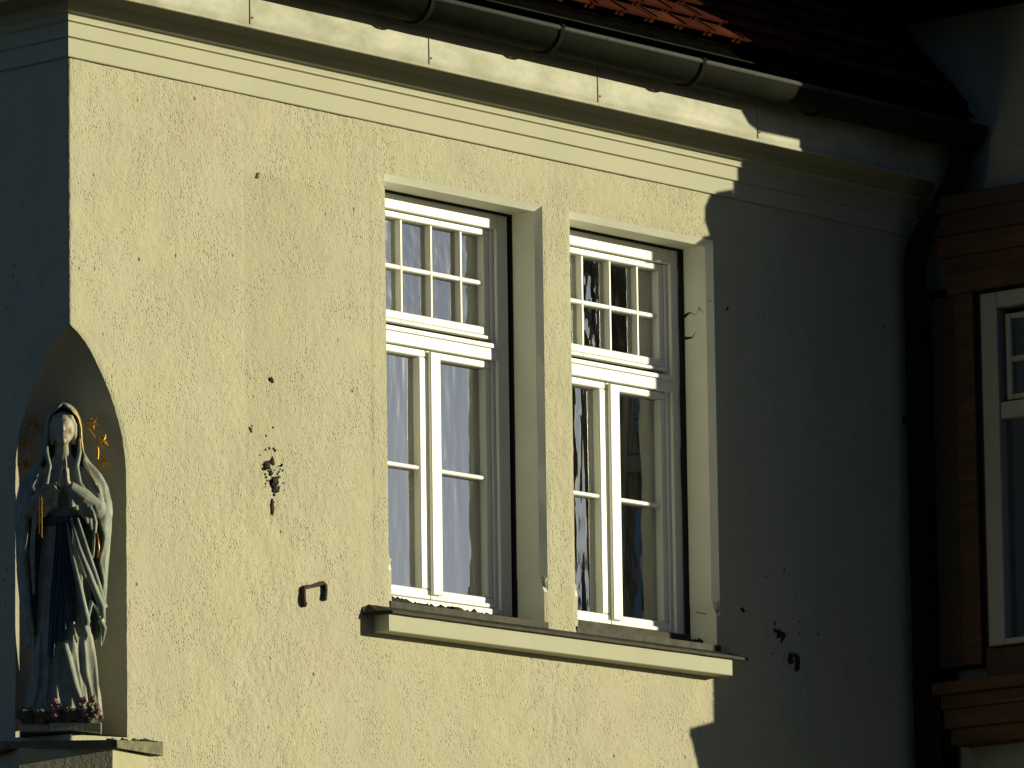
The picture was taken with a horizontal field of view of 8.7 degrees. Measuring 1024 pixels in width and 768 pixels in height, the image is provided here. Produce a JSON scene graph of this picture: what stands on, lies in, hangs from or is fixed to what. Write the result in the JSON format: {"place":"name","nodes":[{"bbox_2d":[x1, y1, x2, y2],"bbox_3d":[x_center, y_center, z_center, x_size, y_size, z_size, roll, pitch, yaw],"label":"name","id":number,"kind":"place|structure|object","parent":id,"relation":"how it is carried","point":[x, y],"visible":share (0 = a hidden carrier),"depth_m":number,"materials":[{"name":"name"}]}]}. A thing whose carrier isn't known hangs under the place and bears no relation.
{"place":"outdoors","nodes":[
{"label":"outdoors","id":0,"kind":"place"},
{"bbox_2d":[15,0,1023,767],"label":"house wing","id":1,"kind":"structure","parent":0,"point":[973,50],"depth_m":30.84,"materials":[{"name":"brown wood"}]},
{"bbox_2d":[980,287,1023,647],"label":"window","id":2,"kind":"structure","parent":1,"relation":"in","point":[1002,312],"depth_m":30.69,"materials":[{"name":"paint"}]},
{"label":"ground","id":3,"kind":"structure","parent":0,"visible":0},
{"bbox_2d":[0,0,988,767],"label":"house","id":4,"kind":"structure","parent":3,"relation":"on","point":[528,382],"depth_m":28.98,"materials":[{"name":"paint"}]},
{"bbox_2d":[15,403,112,736],"bbox_3d":[-1.796,0.736,26.935,0.393,1.340,0.273,0,-10,-4],"label":"statue","id":5,"kind":"object","parent":4,"relation":"on","point":[63,515],"visible":1,"depth_m":26.88,"materials":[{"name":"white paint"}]},
{"bbox_2d":[301,581,327,606],"bbox_3d":[-0.830,0.873,27.887,0.054,0.122,0.153,-9,-13,41],"label":"wall hook","id":6,"kind":"object","parent":4,"relation":"attached to","point":[323,584],"depth_m":27.87,"materials":[{"name":"metal"}]},
{"bbox_2d":[570,230,688,640],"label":"window","id":7,"kind":"structure","parent":4,"relation":"in","point":[628,524],"depth_m":29.87,"materials":[{"name":"white paint"}]},
{"bbox_2d":[788,653,799,670],"bbox_3d":[1.258,1.251,30.224,0.054,0.082,0.073,-9,-13,41],"label":"wall hook","id":8,"kind":"object","parent":4,"relation":"attached to","point":[791,660],"depth_m":30.22,"materials":[{"name":"metal"}]}
]}

